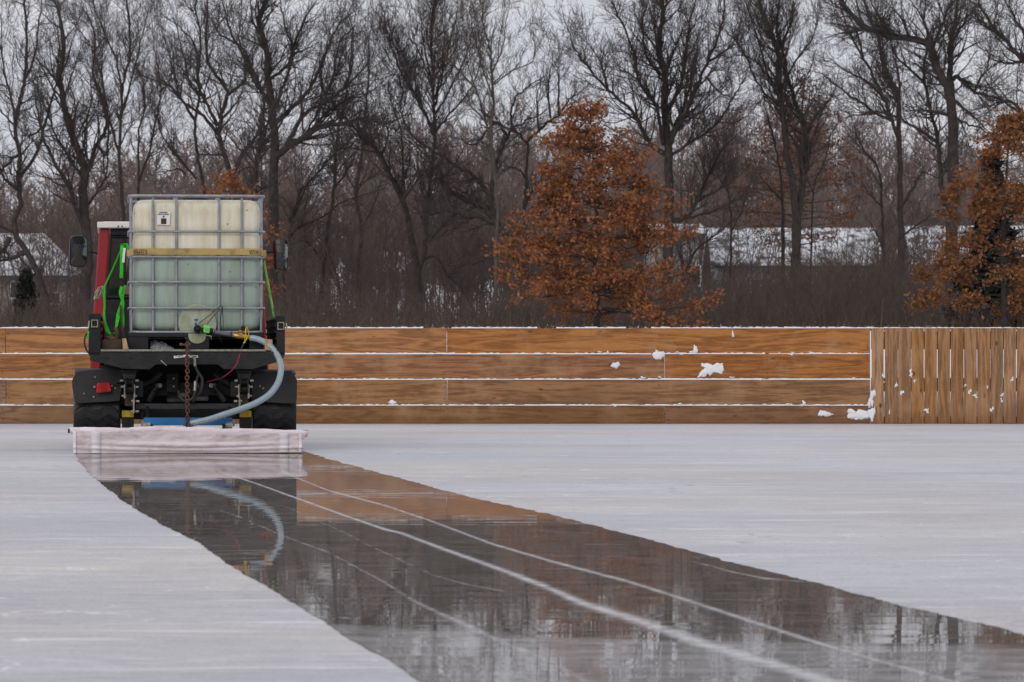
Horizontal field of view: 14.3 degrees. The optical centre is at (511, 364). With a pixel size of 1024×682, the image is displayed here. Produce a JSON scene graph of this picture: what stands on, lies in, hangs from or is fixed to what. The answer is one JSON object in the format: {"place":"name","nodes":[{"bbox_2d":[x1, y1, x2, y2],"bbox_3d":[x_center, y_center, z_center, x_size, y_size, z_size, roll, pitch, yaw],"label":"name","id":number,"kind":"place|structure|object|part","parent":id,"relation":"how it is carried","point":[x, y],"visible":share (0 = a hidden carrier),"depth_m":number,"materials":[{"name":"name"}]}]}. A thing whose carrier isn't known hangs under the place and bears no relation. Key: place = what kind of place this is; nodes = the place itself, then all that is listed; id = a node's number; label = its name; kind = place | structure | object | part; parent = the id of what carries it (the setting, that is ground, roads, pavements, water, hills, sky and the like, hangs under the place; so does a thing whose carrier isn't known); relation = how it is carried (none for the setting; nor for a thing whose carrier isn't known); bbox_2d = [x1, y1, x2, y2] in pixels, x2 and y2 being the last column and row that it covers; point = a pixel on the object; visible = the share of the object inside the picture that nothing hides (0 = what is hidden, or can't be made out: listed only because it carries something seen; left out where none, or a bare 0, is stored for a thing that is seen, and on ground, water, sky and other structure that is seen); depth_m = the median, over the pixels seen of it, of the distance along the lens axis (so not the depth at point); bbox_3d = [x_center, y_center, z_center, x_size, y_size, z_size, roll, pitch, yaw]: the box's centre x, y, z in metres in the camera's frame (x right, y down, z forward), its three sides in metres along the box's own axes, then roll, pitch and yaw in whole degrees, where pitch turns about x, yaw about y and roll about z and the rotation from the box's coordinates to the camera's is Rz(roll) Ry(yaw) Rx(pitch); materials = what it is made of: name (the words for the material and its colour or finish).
{"place":"outdoors","nodes":[
{"label":"outdoors","id":0,"kind":"place"},
{"bbox_2d":[0,424,1023,681],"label":"ice","id":1,"kind":"structure","parent":0,"point":[100,582],"depth_m":16.93,"materials":[{"name":"white ice"}]},
{"bbox_2d":[69,221,296,429],"bbox_3d":[-2.598,-0.245,32.250,1.814,1.802,3.805,0,0,-5],"label":"utility truck","id":2,"kind":"object","parent":1,"relation":"on","point":[112,387],"visible":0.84,"depth_m":30.74,"materials":[{"name":"metal"}]},
{"bbox_2d":[101,339,121,348],"bbox_3d":[-2.985,-0.151,30.517,0.149,0.075,0.220,0,0,-6],"label":"wood block","id":3,"kind":"object","parent":2,"relation":"on","point":[111,344],"depth_m":30.41,"materials":[{"name":"brown wood"}]},
{"bbox_2d":[104,326,118,339],"bbox_3d":[-2.983,-0.215,30.507,0.118,0.145,0.140,0,0,-5],"label":"canvas rag","id":4,"kind":"object","parent":3,"relation":"on","point":[110,337],"visible":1,"depth_m":30.48,"materials":[{"name":"brown fabric"}]},
{"bbox_3d":[-2.666,-0.781,32.788,1.155,0.509,0.032,0,0,-6],"label":"rear window","id":5,"kind":"part","parent":2,"relation":"part of","materials":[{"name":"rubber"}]},
{"bbox_2d":[122,338,128,348],"bbox_3d":[-2.874,-0.156,30.432,0.048,0.083,0.090,0,0,-5],"label":"wood block","id":6,"kind":"object","parent":2,"relation":"on","point":[124,343],"depth_m":30.39,"materials":[{"name":"beige wood"}]},
{"bbox_2d":[150,340,173,348],"bbox_3d":[-2.621,-0.146,30.654,0.177,0.076,0.133,0,0,-6],"label":"plastic sheet","id":7,"kind":"object","parent":2,"relation":"on","point":[155,344],"visible":1,"depth_m":30.66,"materials":[{"name":"grey plastic"}]},
{"bbox_2d":[180,342,190,426],"bbox_3d":[-2.415,0.145,30.263,0.082,0.630,0.182,0,0,-6],"label":"lifting chain","id":8,"kind":"object","parent":2,"relation":"hanging from","point":[188,345],"visible":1,"depth_m":30.23,"materials":[{"name":"metal"}]},
{"bbox_2d":[142,406,234,428],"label":"tow beam","id":9,"kind":"structure","parent":2,"relation":"attached to","point":[226,423],"depth_m":30.20,"materials":[{"name":"blue metal"}]},
{"bbox_2d":[127,194,264,348],"bbox_3d":[-2.408,-0.685,31.141,1.030,1.175,1.300,0,0,-6],"label":"water tank","id":10,"kind":"object","parent":2,"relation":"on","point":[196,301],"visible":0.94,"depth_m":30.62,"materials":[{"name":"plastic"}]},
{"bbox_2d":[93,243,128,336],"bbox_3d":[-2.979,-0.558,30.576,0.295,0.701,0.098,0,0,-42],"label":"ratchet strap","id":11,"kind":"object","parent":10,"relation":"hanging from","point":[120,314],"visible":1,"depth_m":30.60,"materials":[{"name":"fabric"}]},
{"bbox_2d":[126,248,265,271],"bbox_3d":[-2.397,-0.772,31.026,1.043,0.194,0.908,0,0,-5],"label":"tie down strap","id":12,"kind":"object","parent":10,"relation":"attached to","point":[187,251],"visible":1,"depth_m":30.58,"materials":[{"name":"yellow"}]},
{"bbox_2d":[190,324,283,426],"bbox_3d":[-2.039,0.078,30.340,0.703,0.758,0.458,0,0,-5],"label":"filling hose","id":13,"kind":"object","parent":10,"relation":"attached to","point":[259,400],"visible":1,"depth_m":30.35,"materials":[{"name":"plastic"}]},
{"bbox_2d":[206,344,243,381],"bbox_3d":[-2.154,-0.013,30.496,0.320,0.289,0.159,0,0,17],"label":"power wire","id":14,"kind":"object","parent":13,"relation":"hanging from","point":[242,346],"visible":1,"depth_m":30.45,"materials":[{"name":"red"}]},
{"bbox_2d":[263,259,274,316],"bbox_3d":[-1.839,-0.589,30.828,0.034,0.460,0.184,0,0,-32],"label":"ratchet strap","id":15,"kind":"object","parent":10,"relation":"attached to","point":[269,290],"visible":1,"depth_m":30.80,"materials":[{"name":"green fabric"}]},
{"bbox_2d":[264,339,272,350],"bbox_3d":[-1.815,-0.147,30.534,0.059,0.088,0.090,0,0,-6],"label":"wood block","id":16,"kind":"object","parent":2,"relation":"on","point":[268,341],"depth_m":30.49,"materials":[{"name":"beige wood"}]},
{"bbox_2d":[68,426,307,453],"bbox_3d":[-2.392,0.549,30.201,1.753,0.203,0.486,0,0,-5],"label":"drag mat","id":17,"kind":"object","parent":1,"relation":"on","point":[133,440],"visible":1,"depth_m":29.97,"materials":[{"name":"white fabric"}]},
{"bbox_2d":[76,451,1023,681],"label":"wet strip","id":18,"kind":"object","parent":1,"relation":"on","point":[422,582],"visible":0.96,"depth_m":11.73,"materials":[{"name":"grey liquid"}]},
{"bbox_2d":[0,0,1023,290],"label":"sky","id":19,"kind":"structure","parent":0,"point":[587,4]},
{"bbox_2d":[18,294,1016,423],"bbox_3d":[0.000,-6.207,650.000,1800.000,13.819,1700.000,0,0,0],"label":"ground","id":20,"kind":"structure","parent":0,"point":[777,378],"depth_m":46.77,"materials":[{"name":"white snow"}]},
{"bbox_2d":[12,265,39,325],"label":"spruce tree","id":21,"kind":"object","parent":20,"relation":"on","point":[25,286],"visible":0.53,"depth_m":134.84,"materials":[{"name":"green plant"}]},
{"bbox_2d":[0,233,80,319],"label":"house","id":22,"kind":"structure","parent":20,"relation":"on","point":[10,272],"depth_m":179.16,"materials":[{"name":"beige"}]},
{"bbox_2d":[9,281,17,298],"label":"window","id":23,"kind":"structure","parent":22,"relation":"in","point":[12,281],"depth_m":178.32,"materials":[{"name":"grey glass"}]},
{"bbox_2d":[0,0,110,320],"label":"bare tree","id":24,"kind":"object","parent":20,"relation":"on","point":[25,251],"visible":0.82,"depth_m":149.96,"materials":[{"name":"brown plant"}]},
{"bbox_2d":[0,0,154,324],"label":"bare tree","id":25,"kind":"object","parent":20,"relation":"on","point":[82,210],"visible":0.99,"depth_m":149.81,"materials":[{"name":"brown plant"}]},
{"bbox_2d":[52,0,176,283],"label":"bare tree","id":26,"kind":"object","parent":20,"relation":"on","point":[129,24],"visible":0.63,"depth_m":164.96,"materials":[{"name":"brown plant"}]},
{"bbox_2d":[110,0,209,200],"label":"bare tree","id":27,"kind":"object","parent":20,"relation":"on","point":[152,134],"visible":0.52,"depth_m":160.58,"materials":[{"name":"brown plant"}]},
{"bbox_2d":[96,0,260,197],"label":"bare tree","id":28,"kind":"object","parent":20,"relation":"on","point":[174,134],"visible":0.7,"depth_m":154.85,"materials":[{"name":"brown plant"}]},
{"bbox_2d":[120,0,314,194],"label":"bare tree","id":29,"kind":"object","parent":20,"relation":"on","point":[228,92],"visible":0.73,"depth_m":151.65,"materials":[{"name":"brown plant"}]},
{"bbox_2d":[198,166,288,297],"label":"leafy oak","id":30,"kind":"object","parent":20,"relation":"on","point":[227,183],"visible":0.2,"depth_m":119.88,"materials":[{"name":"brown plant"}]},
{"bbox_2d":[172,0,456,306],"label":"bare tree","id":31,"kind":"object","parent":20,"relation":"on","point":[321,105],"visible":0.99,"depth_m":143.59,"materials":[{"name":"brown plant"}]},
{"bbox_2d":[246,2,426,315],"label":"bare tree","id":32,"kind":"object","parent":20,"relation":"on","point":[333,167],"visible":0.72,"depth_m":155.92,"materials":[{"name":"brown plant"}]},
{"bbox_2d":[295,0,412,323],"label":"bare tree","id":33,"kind":"object","parent":20,"relation":"on","point":[356,179],"visible":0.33,"depth_m":169.90,"materials":[{"name":"brown plant"}]},
{"bbox_2d":[384,251,411,313],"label":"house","id":34,"kind":"structure","parent":20,"relation":"on","point":[400,273],"depth_m":235.40,"materials":[{"name":"grey"}]},
{"bbox_2d":[295,0,514,324],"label":"bare tree","id":35,"kind":"object","parent":20,"relation":"on","point":[399,191],"visible":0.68,"depth_m":147.70,"materials":[{"name":"brown plant"}]},
{"bbox_2d":[331,264,500,319],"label":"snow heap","id":36,"kind":"object","parent":20,"relation":"on","point":[426,291],"visible":0.01,"depth_m":208.34,"materials":[{"name":"white snow"}]},
{"bbox_2d":[0,328,869,423],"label":"plank fence","id":37,"kind":"object","parent":20,"relation":"on","point":[766,341],"visible":0.82,"depth_m":45.26,"materials":[{"name":"wood"}]},
{"bbox_2d":[0,327,1023,421],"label":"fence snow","id":38,"kind":"structure","parent":37,"relation":"attached to","point":[871,412],"depth_m":45.25,"materials":[{"name":"white snow"}]},
{"bbox_2d":[611,362,619,368],"bbox_3d":[1.141,0.005,45.245,0.105,0.077,0.014,0,0,0],"label":"snow clump","id":39,"kind":"object","parent":37,"relation":"attached to","point":[616,365],"visible":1,"depth_m":45.24,"materials":[{"name":"white snow"}]},
{"bbox_2d":[652,349,664,359],"bbox_3d":[1.619,-0.116,45.245,0.143,0.119,0.014,0,0,0],"label":"snow clump","id":40,"kind":"object","parent":37,"relation":"attached to","point":[657,354],"visible":1,"depth_m":45.24,"materials":[{"name":"white snow"}]},
{"bbox_2d":[689,345,697,352],"bbox_3d":[2.004,-0.175,45.245,0.105,0.106,0.014,0,0,0],"label":"snow clump","id":41,"kind":"object","parent":37,"relation":"attached to","point":[695,350],"visible":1,"depth_m":45.24,"materials":[{"name":"white snow"}]},
{"bbox_2d":[698,363,723,376],"bbox_3d":[2.193,0.059,45.245,0.296,0.164,0.014,0,0,0],"label":"snow clump","id":42,"kind":"object","parent":37,"relation":"attached to","point":[709,369],"visible":1,"depth_m":45.24,"materials":[{"name":"white snow"}]},
{"bbox_2d":[818,410,833,416],"bbox_3d":[3.470,0.538,45.245,0.178,0.078,0.014,0,0,0],"label":"snow clump","id":43,"kind":"object","parent":37,"relation":"attached to","point":[823,413],"visible":1,"depth_m":45.24,"materials":[{"name":"white snow"}]},
{"bbox_2d":[847,409,869,419],"bbox_3d":[3.840,0.548,45.245,0.275,0.127,0.014,0,0,0],"label":"snow clump","id":44,"kind":"object","parent":37,"relation":"attached to","point":[860,414],"visible":1,"depth_m":45.24,"materials":[{"name":"white snow"}]},
{"bbox_2d":[379,0,551,319],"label":"bare tree","id":45,"kind":"object","parent":20,"relation":"on","point":[488,48],"visible":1,"depth_m":141.57,"materials":[{"name":"brown plant"}]},
{"bbox_2d":[382,81,574,322],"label":"bare tree","id":46,"kind":"object","parent":20,"relation":"on","point":[489,211],"visible":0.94,"depth_m":145.87,"materials":[{"name":"brown plant"}]},
{"bbox_2d":[0,78,1023,309],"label":"wood","id":47,"kind":"object","parent":20,"relation":"on","point":[655,166],"visible":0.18,"depth_m":260.98,"materials":[{"name":"plant"}]},
{"bbox_2d":[0,167,1023,325],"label":"thicket","id":48,"kind":"object","parent":20,"relation":"on","point":[375,266],"visible":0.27,"depth_m":165.99,"materials":[{"name":"plant"}]},
{"bbox_2d":[0,238,1023,330],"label":"brush","id":49,"kind":"object","parent":20,"relation":"on","point":[826,296],"visible":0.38,"depth_m":111.50,"materials":[{"name":"plant"}]},
{"bbox_2d":[449,6,608,284],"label":"bare tree","id":50,"kind":"object","parent":20,"relation":"on","point":[529,138],"visible":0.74,"depth_m":152.12,"materials":[{"name":"brown plant"}]},
{"bbox_2d":[481,92,724,327],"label":"leafy oak","id":51,"kind":"object","parent":20,"relation":"on","point":[624,214],"visible":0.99,"depth_m":99.51,"materials":[{"name":"orange plant"}]},
{"bbox_2d":[519,0,802,307],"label":"bare tree","id":52,"kind":"object","parent":20,"relation":"on","point":[668,136],"visible":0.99,"depth_m":145.91,"materials":[{"name":"brown plant"}]},
{"bbox_2d":[644,224,706,303],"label":"house","id":53,"kind":"structure","parent":20,"relation":"on","point":[701,234],"depth_m":180.40,"materials":[{"name":"grey"}]},
{"bbox_2d":[686,264,700,286],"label":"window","id":54,"kind":"structure","parent":53,"relation":"in","point":[699,284],"depth_m":180.29,"materials":[{"name":"grey glass"}]},
{"bbox_2d":[652,173,773,295],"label":"bare tree","id":55,"kind":"object","parent":20,"relation":"on","point":[680,257],"visible":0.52,"depth_m":156.48,"materials":[{"name":"brown plant"}]},
{"bbox_2d":[699,78,762,304],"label":"bare tree","id":56,"kind":"object","parent":20,"relation":"on","point":[731,230],"visible":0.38,"depth_m":152.97,"materials":[{"name":"brown plant"}]},
{"bbox_2d":[731,49,790,279],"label":"bare tree","id":57,"kind":"object","parent":20,"relation":"on","point":[768,119],"visible":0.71,"depth_m":153.98,"materials":[{"name":"brown plant"}]},
{"bbox_2d":[691,0,851,300],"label":"bare tree","id":58,"kind":"object","parent":20,"relation":"on","point":[796,199],"visible":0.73,"depth_m":147.97,"materials":[{"name":"brown plant"}]},
{"bbox_2d":[701,228,880,311],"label":"house","id":59,"kind":"structure","parent":20,"relation":"on","point":[841,233],"depth_m":188.24,"materials":[{"name":"grey"}]},
{"bbox_2d":[716,63,874,279],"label":"leafy oak","id":60,"kind":"object","parent":20,"relation":"on","point":[847,216],"visible":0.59,"depth_m":171.71,"materials":[{"name":"brown plant"}]},
{"bbox_2d":[785,87,859,277],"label":"bare tree","id":61,"kind":"object","parent":20,"relation":"on","point":[811,246],"visible":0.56,"depth_m":154.98,"materials":[{"name":"brown plant"}]},
{"bbox_2d":[763,0,976,304],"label":"bare tree","id":62,"kind":"object","parent":20,"relation":"on","point":[901,203],"visible":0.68,"depth_m":148.74,"materials":[{"name":"brown plant"}]},
{"bbox_2d":[804,76,937,288],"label":"bare tree","id":63,"kind":"object","parent":20,"relation":"on","point":[881,185],"visible":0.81,"depth_m":157.26,"materials":[{"name":"brown plant"}]},
{"bbox_2d":[806,0,1023,325],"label":"bare tree","id":64,"kind":"object","parent":20,"relation":"on","point":[928,41],"visible":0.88,"depth_m":140.31,"materials":[{"name":"brown plant"}]},
{"bbox_2d":[871,328,1023,423],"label":"picket fence","id":65,"kind":"object","parent":20,"relation":"on","point":[977,361],"visible":0.99,"depth_m":45.24,"materials":[{"name":"brown wood"}]},
{"bbox_2d":[894,226,1023,301],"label":"house","id":66,"kind":"structure","parent":20,"relation":"on","point":[930,233],"depth_m":193.41,"materials":[{"name":"beige"}]},
{"bbox_2d":[902,104,1023,330],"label":"leafy oak","id":67,"kind":"object","parent":20,"relation":"on","point":[1008,126],"visible":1,"depth_m":103.77,"materials":[{"name":"orange plant"}]},
{"bbox_2d":[925,0,1023,147],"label":"bare tree","id":68,"kind":"object","parent":20,"relation":"on","point":[993,28],"visible":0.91,"depth_m":137.87,"materials":[{"name":"brown plant"}]},
{"bbox_2d":[941,144,1023,329],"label":"spruce tree","id":69,"kind":"object","parent":20,"relation":"on","point":[997,165],"visible":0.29,"depth_m":117.53,"materials":[{"name":"green plant"}]}
]}

